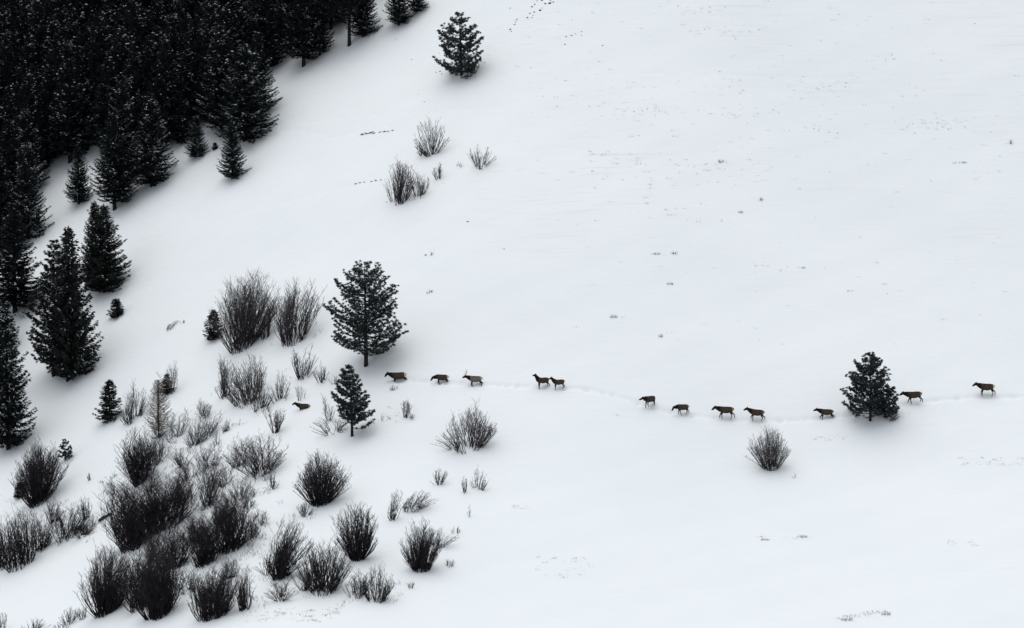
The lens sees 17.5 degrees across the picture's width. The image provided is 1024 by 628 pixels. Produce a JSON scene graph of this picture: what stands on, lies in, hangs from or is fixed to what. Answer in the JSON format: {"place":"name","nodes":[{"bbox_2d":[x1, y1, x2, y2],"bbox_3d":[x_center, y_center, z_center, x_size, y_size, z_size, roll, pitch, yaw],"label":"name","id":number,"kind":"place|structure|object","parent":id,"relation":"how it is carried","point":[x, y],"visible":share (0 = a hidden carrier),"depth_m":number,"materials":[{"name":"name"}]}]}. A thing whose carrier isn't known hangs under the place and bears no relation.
{"place":"outdoors","nodes":[
{"label":"outdoors","id":0,"kind":"place"},
{"bbox_2d":[0,0,1023,627],"bbox_3d":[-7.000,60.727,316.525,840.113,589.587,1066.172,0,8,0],"label":"hillside","id":1,"kind":"structure","parent":0,"point":[660,514],"depth_m":429.80,"materials":[{"name":"white snow"}]},
{"bbox_2d":[0,85,18,136],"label":"spruce tree","id":2,"kind":"object","parent":1,"relation":"on","point":[8,100],"visible":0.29,"depth_m":507.74,"materials":[{"name":"black plant"}]},
{"bbox_2d":[0,33,20,118],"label":"spruce tree","id":3,"kind":"object","parent":1,"relation":"on","point":[7,65],"visible":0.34,"depth_m":516.21,"materials":[{"name":"black plant"}]},
{"bbox_2d":[0,156,29,249],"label":"spruce tree","id":4,"kind":"object","parent":1,"relation":"on","point":[5,192],"visible":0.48,"depth_m":490.97,"materials":[{"name":"black plant"}]},
{"bbox_2d":[0,304,37,449],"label":"spruce tree","id":5,"kind":"object","parent":1,"relation":"on","point":[12,415],"visible":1,"depth_m":440.97,"materials":[{"name":"black plant"}]},
{"bbox_2d":[0,119,40,206],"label":"spruce tree","id":6,"kind":"object","parent":1,"relation":"on","point":[9,132],"visible":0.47,"depth_m":499.66,"materials":[{"name":"black plant"}]},
{"bbox_2d":[0,202,44,312],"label":"spruce tree","id":7,"kind":"object","parent":1,"relation":"on","point":[12,268],"visible":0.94,"depth_m":473.17,"materials":[{"name":"black plant"}]},
{"bbox_2d":[10,57,36,124],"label":"spruce tree","id":8,"kind":"object","parent":1,"relation":"on","point":[21,69],"visible":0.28,"depth_m":511.02,"materials":[{"name":"black plant"}]},
{"bbox_2d":[9,0,40,65],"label":"spruce tree","id":9,"kind":"object","parent":1,"relation":"on","point":[21,32],"visible":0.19,"depth_m":526.99,"materials":[{"name":"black plant"}]},
{"bbox_2d":[0,499,51,572],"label":"willow shrub","id":10,"kind":"object","parent":1,"relation":"on","point":[23,547],"visible":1,"depth_m":410.96,"materials":[{"name":"black plant"}]},
{"bbox_2d":[10,44,42,95],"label":"spruce tree","id":11,"kind":"object","parent":1,"relation":"on","point":[29,61],"visible":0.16,"depth_m":518.11,"materials":[{"name":"black plant"}]},
{"bbox_2d":[8,108,49,190],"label":"spruce tree","id":12,"kind":"object","parent":1,"relation":"on","point":[25,127],"visible":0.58,"depth_m":502.68,"materials":[{"name":"black plant"}]},
{"bbox_2d":[4,141,54,239],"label":"spruce tree","id":13,"kind":"object","parent":1,"relation":"on","point":[28,203],"visible":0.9,"depth_m":490.21,"materials":[{"name":"black plant"}]},
{"bbox_2d":[8,70,56,171],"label":"spruce tree","id":14,"kind":"object","parent":1,"relation":"on","point":[30,102],"visible":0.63,"depth_m":506.17,"materials":[{"name":"black plant"}]},
{"bbox_2d":[15,0,50,87],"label":"spruce tree","id":15,"kind":"object","parent":1,"relation":"on","point":[36,37],"visible":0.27,"depth_m":520.51,"materials":[{"name":"black plant"}]},
{"bbox_2d":[25,511,55,551],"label":"willow shrub","id":16,"kind":"object","parent":1,"relation":"on","point":[48,542],"visible":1,"depth_m":412.61,"materials":[{"name":"grey plant"}]},
{"bbox_2d":[8,433,73,507],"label":"willow shrub","id":17,"kind":"object","parent":1,"relation":"on","point":[37,488],"visible":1,"depth_m":424.99,"materials":[{"name":"black plant"}]},
{"bbox_2d":[22,239,70,376],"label":"pine tree","id":18,"kind":"object","parent":1,"relation":"on","point":[46,287],"visible":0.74,"depth_m":452.34,"materials":[{"name":"black plant"}]},
{"bbox_2d":[33,70,66,163],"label":"spruce tree","id":19,"kind":"object","parent":1,"relation":"on","point":[47,96],"visible":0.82,"depth_m":507.78,"materials":[{"name":"black plant"}]},
{"bbox_2d":[35,38,67,142],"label":"spruce tree","id":20,"kind":"object","parent":1,"relation":"on","point":[52,55],"visible":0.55,"depth_m":509.31,"materials":[{"name":"black plant"}]},
{"bbox_2d":[38,13,64,85],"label":"spruce tree","id":21,"kind":"object","parent":1,"relation":"on","point":[53,33],"visible":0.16,"depth_m":519.75,"materials":[{"name":"black plant"}]},
{"bbox_2d":[56,11,80,61],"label":"spruce tree","id":22,"kind":"object","parent":1,"relation":"on","point":[67,29],"visible":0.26,"depth_m":519.06,"materials":[{"name":"black plant"}]},
{"bbox_2d":[41,57,96,163],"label":"spruce tree","id":23,"kind":"object","parent":1,"relation":"on","point":[70,120],"visible":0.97,"depth_m":504.26,"materials":[{"name":"black plant"}]},
{"bbox_2d":[50,497,90,545],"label":"willow shrub","id":24,"kind":"object","parent":1,"relation":"on","point":[61,522],"visible":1,"depth_m":412.04,"materials":[{"name":"grey plant"}]},
{"bbox_2d":[39,226,103,380],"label":"spruce tree","id":25,"kind":"object","parent":1,"relation":"on","point":[67,279],"visible":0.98,"depth_m":449.46,"materials":[{"name":"black plant"}]},
{"bbox_2d":[50,45,96,138],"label":"spruce tree","id":26,"kind":"object","parent":1,"relation":"on","point":[77,62],"visible":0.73,"depth_m":507.50,"materials":[{"name":"black plant"}]},
{"bbox_2d":[57,0,89,53],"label":"spruce tree","id":27,"kind":"object","parent":1,"relation":"on","point":[79,17],"visible":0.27,"depth_m":522.88,"materials":[{"name":"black plant"}]},
{"bbox_2d":[62,142,93,204],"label":"spruce tree","id":28,"kind":"object","parent":1,"relation":"on","point":[79,188],"visible":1,"depth_m":492.45,"materials":[{"name":"black plant"}]},
{"bbox_2d":[70,23,95,112],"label":"spruce tree","id":29,"kind":"object","parent":1,"relation":"on","point":[81,37],"visible":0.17,"depth_m":514.56,"materials":[{"name":"black plant"}]},
{"bbox_2d":[79,14,112,125],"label":"spruce tree","id":30,"kind":"object","parent":1,"relation":"on","point":[97,35],"visible":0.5,"depth_m":507.52,"materials":[{"name":"black plant"}]},
{"bbox_2d":[79,201,112,288],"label":"spruce tree","id":31,"kind":"object","parent":1,"relation":"on","point":[93,210],"visible":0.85,"depth_m":468.37,"materials":[{"name":"black plant"}]},
{"bbox_2d":[74,56,132,148],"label":"spruce tree","id":32,"kind":"object","parent":1,"relation":"on","point":[102,112],"visible":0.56,"depth_m":501.21,"materials":[{"name":"black plant"}]},
{"bbox_2d":[76,203,131,292],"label":"spruce tree","id":33,"kind":"object","parent":1,"relation":"on","point":[105,261],"visible":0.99,"depth_m":466.36,"materials":[{"name":"black plant"}]},
{"bbox_2d":[73,539,134,618],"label":"willow shrub","id":34,"kind":"object","parent":1,"relation":"on","point":[105,593],"visible":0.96,"depth_m":384.01,"materials":[{"name":"black plant"}]},
{"bbox_2d":[92,379,121,423],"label":"spruce tree","id":35,"kind":"object","parent":1,"relation":"on","point":[106,412],"visible":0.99,"depth_m":435.92,"materials":[{"name":"black plant"}]},
{"bbox_2d":[88,114,141,210],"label":"spruce tree","id":36,"kind":"object","parent":1,"relation":"on","point":[115,184],"visible":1,"depth_m":485.44,"materials":[{"name":"black plant"}]},
{"bbox_2d":[94,29,135,134],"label":"spruce tree","id":37,"kind":"object","parent":1,"relation":"on","point":[121,55],"visible":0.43,"depth_m":503.26,"materials":[{"name":"black plant"}]},
{"bbox_2d":[104,2,131,58],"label":"spruce tree","id":38,"kind":"object","parent":1,"relation":"on","point":[120,23],"visible":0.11,"depth_m":512.82,"materials":[{"name":"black plant"}]},
{"bbox_2d":[98,78,143,179],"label":"spruce tree","id":39,"kind":"object","parent":1,"relation":"on","point":[126,120],"visible":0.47,"depth_m":491.77,"materials":[{"name":"black plant"}]},
{"bbox_2d":[112,0,146,72],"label":"spruce tree","id":40,"kind":"object","parent":1,"relation":"on","point":[131,13],"visible":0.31,"depth_m":506.72,"materials":[{"name":"black plant"}]},
{"bbox_2d":[121,39,146,140],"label":"spruce tree","id":41,"kind":"object","parent":1,"relation":"on","point":[134,75],"visible":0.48,"depth_m":499.17,"materials":[{"name":"black plant"}]},
{"bbox_2d":[118,378,149,425],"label":"willow shrub","id":42,"kind":"object","parent":1,"relation":"on","point":[131,410],"visible":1,"depth_m":433.36,"materials":[{"name":"grey plant"}]},
{"bbox_2d":[97,473,173,553],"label":"willow shrub","id":43,"kind":"object","parent":1,"relation":"on","point":[131,516],"visible":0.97,"depth_m":400.09,"materials":[{"name":"black plant"}]},
{"bbox_2d":[113,426,160,487],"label":"willow shrub","id":44,"kind":"object","parent":1,"relation":"on","point":[137,464],"visible":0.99,"depth_m":416.62,"materials":[{"name":"black plant"}]},
{"bbox_2d":[110,536,166,613],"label":"willow shrub","id":45,"kind":"object","parent":1,"relation":"on","point":[131,576],"visible":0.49,"depth_m":381.05,"materials":[{"name":"black plant"}]},
{"bbox_2d":[128,6,155,64],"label":"spruce tree","id":46,"kind":"object","parent":1,"relation":"on","point":[144,19],"visible":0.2,"depth_m":509.47,"materials":[{"name":"black plant"}]},
{"bbox_2d":[123,35,173,128],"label":"spruce tree","id":47,"kind":"object","parent":1,"relation":"on","point":[146,52],"visible":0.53,"depth_m":499.64,"materials":[{"name":"black plant"}]},
{"bbox_2d":[124,92,178,186],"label":"spruce tree","id":48,"kind":"object","parent":1,"relation":"on","point":[151,138],"visible":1,"depth_m":486.10,"materials":[{"name":"black plant"}]},
{"bbox_2d":[144,0,166,51],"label":"spruce tree","id":49,"kind":"object","parent":1,"relation":"on","point":[157,20],"visible":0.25,"depth_m":511.59,"materials":[{"name":"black plant"}]},
{"bbox_2d":[126,533,188,620],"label":"willow shrub","id":50,"kind":"object","parent":1,"relation":"on","point":[159,595],"visible":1,"depth_m":376.07,"materials":[{"name":"black plant"}]},
{"bbox_2d":[142,380,172,437],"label":"dead conifer","id":51,"kind":"object","parent":1,"relation":"on","point":[157,416],"visible":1,"depth_m":425.29,"materials":[{"name":"grey plant"}]},
{"bbox_2d":[138,39,190,146],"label":"spruce tree","id":52,"kind":"object","parent":1,"relation":"on","point":[165,97],"visible":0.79,"depth_m":494.23,"materials":[{"name":"black plant"}]},
{"bbox_2d":[132,471,200,534],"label":"willow shrub","id":53,"kind":"object","parent":1,"relation":"on","point":[175,513],"visible":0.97,"depth_m":400.99,"materials":[{"name":"black plant"}]},
{"bbox_2d":[138,510,195,570],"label":"willow shrub","id":54,"kind":"object","parent":1,"relation":"on","point":[175,543],"visible":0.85,"depth_m":389.00,"materials":[{"name":"black plant"}]},
{"bbox_2d":[152,20,198,116],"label":"spruce tree","id":55,"kind":"object","parent":1,"relation":"on","point":[173,37],"visible":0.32,"depth_m":500.58,"materials":[{"name":"black plant"}]},
{"bbox_2d":[163,100,195,143],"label":"spruce tree","id":56,"kind":"object","parent":1,"relation":"on","point":[182,117],"visible":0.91,"depth_m":494.02,"materials":[{"name":"black plant"}]},
{"bbox_2d":[173,10,197,69],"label":"spruce tree","id":57,"kind":"object","parent":1,"relation":"on","point":[185,22],"visible":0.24,"depth_m":504.04,"materials":[{"name":"black plant"}]},
{"bbox_2d":[169,16,214,120],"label":"spruce tree","id":58,"kind":"object","parent":1,"relation":"on","point":[190,72],"visible":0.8,"depth_m":495.84,"materials":[{"name":"black plant"}]},
{"bbox_2d":[182,115,210,156],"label":"spruce tree","id":59,"kind":"object","parent":1,"relation":"on","point":[197,150],"visible":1,"depth_m":487.93,"materials":[{"name":"black plant"}]},
{"bbox_2d":[188,409,222,443],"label":"willow shrub","id":60,"kind":"object","parent":1,"relation":"on","point":[207,425],"visible":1,"depth_m":419.90,"materials":[{"name":"grey plant"}]},
{"bbox_2d":[177,508,234,567],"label":"willow shrub","id":61,"kind":"object","parent":1,"relation":"on","point":[205,552],"visible":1,"depth_m":386.35,"materials":[{"name":"black plant"}]},
{"bbox_2d":[187,459,229,510],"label":"willow shrub","id":62,"kind":"object","parent":1,"relation":"on","point":[213,479],"visible":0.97,"depth_m":401.79,"materials":[{"name":"grey plant"}]},
{"bbox_2d":[194,441,225,471],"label":"willow shrub","id":63,"kind":"object","parent":1,"relation":"on","point":[207,457],"visible":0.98,"depth_m":412.24,"materials":[{"name":"grey plant"}]},
{"bbox_2d":[192,0,230,102],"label":"spruce tree","id":64,"kind":"object","parent":1,"relation":"on","point":[211,20],"visible":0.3,"depth_m":498.73,"materials":[{"name":"black plant"}]},
{"bbox_2d":[202,309,222,340],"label":"spruce tree","id":65,"kind":"object","parent":1,"relation":"on","point":[211,335],"visible":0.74,"depth_m":441.99,"materials":[{"name":"black plant"}]},
{"bbox_2d":[186,561,242,621],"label":"willow shrub","id":66,"kind":"object","parent":1,"relation":"on","point":[211,598],"visible":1,"depth_m":370.85,"materials":[{"name":"black plant"}]},
{"bbox_2d":[23,323,405,606],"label":"undergrowth","id":67,"kind":"object","parent":1,"relation":"on","point":[218,514],"visible":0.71,"depth_m":403.23,"materials":[{"name":"grey plant"}]},
{"bbox_2d":[189,22,242,128],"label":"spruce tree","id":68,"kind":"object","parent":1,"relation":"on","point":[217,72],"visible":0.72,"depth_m":490.33,"materials":[{"name":"black plant"}]},
{"bbox_2d":[214,356,236,398],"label":"shrub","id":69,"kind":"object","parent":1,"relation":"on","point":[223,377],"visible":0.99,"depth_m":427.32,"materials":[{"name":"grey plant"}]},
{"bbox_2d":[197,478,258,554],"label":"willow shrub","id":70,"kind":"object","parent":1,"relation":"on","point":[232,541],"visible":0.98,"depth_m":387.88,"materials":[{"name":"black plant"}]},
{"bbox_2d":[219,9,243,79],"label":"spruce tree","id":71,"kind":"object","parent":1,"relation":"on","point":[226,15],"visible":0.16,"depth_m":501.13,"materials":[{"name":"black plant"}]},
{"bbox_2d":[216,119,251,179],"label":"spruce tree","id":72,"kind":"object","parent":1,"relation":"on","point":[234,166],"visible":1,"depth_m":477.06,"materials":[{"name":"black plant"}]},
{"bbox_2d":[227,0,253,63],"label":"spruce tree","id":73,"kind":"object","parent":1,"relation":"on","point":[238,15],"visible":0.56,"depth_m":502.99,"materials":[{"name":"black plant"}]},
{"bbox_2d":[210,41,279,143],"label":"spruce tree","id":74,"kind":"object","parent":1,"relation":"on","point":[249,121],"visible":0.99,"depth_m":484.02,"materials":[{"name":"black plant"}]},
{"bbox_2d":[223,351,266,408],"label":"willow shrub","id":75,"kind":"object","parent":1,"relation":"on","point":[245,390],"visible":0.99,"depth_m":423.21,"materials":[{"name":"grey plant"}]},
{"bbox_2d":[208,266,282,354],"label":"willow shrub","id":76,"kind":"object","parent":1,"relation":"on","point":[244,331],"visible":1,"depth_m":436.18,"materials":[{"name":"grey plant"}]},
{"bbox_2d":[234,564,256,611],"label":"shrub","id":77,"kind":"object","parent":1,"relation":"on","point":[242,600],"visible":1,"depth_m":370.83,"materials":[{"name":"black plant"}]},
{"bbox_2d":[228,429,288,478],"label":"willow shrub","id":78,"kind":"object","parent":1,"relation":"on","point":[254,460],"visible":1,"depth_m":405.30,"materials":[{"name":"grey plant"}]},
{"bbox_2d":[234,31,282,114],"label":"spruce tree","id":79,"kind":"object","parent":1,"relation":"on","point":[257,49],"visible":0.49,"depth_m":489.75,"materials":[{"name":"black plant"}]},
{"bbox_2d":[240,0,276,67],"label":"spruce tree","id":80,"kind":"object","parent":1,"relation":"on","point":[251,2],"visible":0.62,"depth_m":501.81,"materials":[{"name":"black plant"}]},
{"bbox_2d":[244,0,289,68],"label":"spruce tree","id":81,"kind":"object","parent":1,"relation":"on","point":[266,17],"visible":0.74,"depth_m":500.84,"materials":[{"name":"black plant"}]},
{"bbox_2d":[269,0,310,49],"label":"spruce tree","id":82,"kind":"object","parent":1,"relation":"on","point":[283,6],"visible":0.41,"depth_m":503.49,"materials":[{"name":"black plant"}]},
{"bbox_2d":[265,516,315,581],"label":"willow shrub","id":83,"kind":"object","parent":1,"relation":"on","point":[282,560],"visible":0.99,"depth_m":376.23,"materials":[{"name":"black plant"}]},
{"bbox_2d":[270,278,326,346],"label":"willow shrub","id":84,"kind":"object","parent":1,"relation":"on","point":[290,312],"visible":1,"depth_m":432.32,"materials":[{"name":"grey plant"}]},
{"bbox_2d":[278,0,325,66],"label":"spruce tree","id":85,"kind":"object","parent":1,"relation":"on","point":[302,17],"visible":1,"depth_m":496.85,"materials":[{"name":"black plant"}]},
{"bbox_2d":[308,0,334,55],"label":"spruce tree","id":86,"kind":"object","parent":1,"relation":"on","point":[324,40],"visible":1,"depth_m":497.98,"materials":[{"name":"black plant"}]},
{"bbox_2d":[293,449,351,506],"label":"willow shrub","id":87,"kind":"object","parent":1,"relation":"on","point":[319,485],"visible":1,"depth_m":392.84,"materials":[{"name":"black plant"}]},
{"bbox_2d":[294,535,354,596],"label":"willow shrub","id":88,"kind":"object","parent":1,"relation":"on","point":[334,581],"visible":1,"depth_m":370.77,"materials":[{"name":"black plant"}]},
{"bbox_2d":[310,0,376,46],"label":"pine tree","id":89,"kind":"object","parent":1,"relation":"on","point":[350,5],"visible":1,"depth_m":495.63,"materials":[{"name":"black plant"}]},
{"bbox_2d":[330,364,375,436],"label":"pine tree","id":90,"kind":"object","parent":1,"relation":"on","point":[352,409],"visible":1,"depth_m":406.56,"materials":[{"name":"black plant"}]},
{"bbox_2d":[331,501,378,561],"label":"willow shrub","id":91,"kind":"object","parent":1,"relation":"on","point":[355,552],"visible":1,"depth_m":377.41,"materials":[{"name":"black plant"}]},
{"bbox_2d":[344,0,382,36],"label":"spruce tree","id":92,"kind":"object","parent":1,"relation":"on","point":[362,27],"visible":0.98,"depth_m":496.71,"materials":[{"name":"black plant"}]},
{"bbox_2d":[322,260,408,366],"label":"pine tree","id":93,"kind":"object","parent":1,"relation":"on","point":[369,316],"visible":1,"depth_m":419.81,"materials":[{"name":"black plant"}]},
{"bbox_2d":[358,563,395,602],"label":"willow shrub","id":94,"kind":"object","parent":1,"relation":"on","point":[384,591],"visible":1,"depth_m":367.19,"materials":[{"name":"grey plant"}]},
{"bbox_2d":[382,0,416,25],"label":"spruce tree","id":95,"kind":"object","parent":1,"relation":"on","point":[397,9],"visible":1,"depth_m":494.71,"materials":[{"name":"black plant"}]},
{"bbox_2d":[384,154,416,205],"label":"willow shrub","id":96,"kind":"object","parent":1,"relation":"on","point":[402,181],"visible":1,"depth_m":452.10,"materials":[{"name":"grey plant"}]},
{"bbox_2d":[400,515,442,572],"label":"willow shrub","id":97,"kind":"object","parent":1,"relation":"on","point":[418,555],"visible":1,"depth_m":373.89,"materials":[{"name":"black plant"}]},
{"bbox_2d":[414,114,449,156],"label":"willow shrub","id":98,"kind":"object","parent":1,"relation":"on","point":[423,152],"visible":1,"depth_m":460.25,"materials":[{"name":"grey plant"}]},
{"bbox_2d":[432,11,483,78],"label":"pine tree","id":99,"kind":"object","parent":1,"relation":"on","point":[461,58],"visible":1,"depth_m":474.58,"materials":[{"name":"black plant"}]},
{"bbox_2d":[441,397,496,454],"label":"willow shrub","id":100,"kind":"object","parent":1,"relation":"on","point":[480,430],"visible":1,"depth_m":401.09,"materials":[{"name":"grey plant"}]},
{"bbox_2d":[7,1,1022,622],"bbox_3d":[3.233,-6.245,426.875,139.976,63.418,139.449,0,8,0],"label":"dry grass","id":101,"kind":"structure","parent":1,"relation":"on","point":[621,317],"depth_m":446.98,"materials":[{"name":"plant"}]},
{"bbox_2d":[744,426,791,470],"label":"willow shrub","id":102,"kind":"object","parent":1,"relation":"on","point":[767,453],"visible":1,"depth_m":396.90,"materials":[{"name":"grey plant"}]},
{"bbox_2d":[839,351,891,420],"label":"pine tree","id":103,"kind":"object","parent":1,"relation":"on","point":[863,383],"visible":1,"depth_m":404.25,"materials":[{"name":"black plant"}]},
{"bbox_2d":[873,383,900,417],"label":"pine tree","id":104,"kind":"object","parent":1,"relation":"on","point":[886,403],"visible":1,"depth_m":405.29,"materials":[{"name":"black plant"}]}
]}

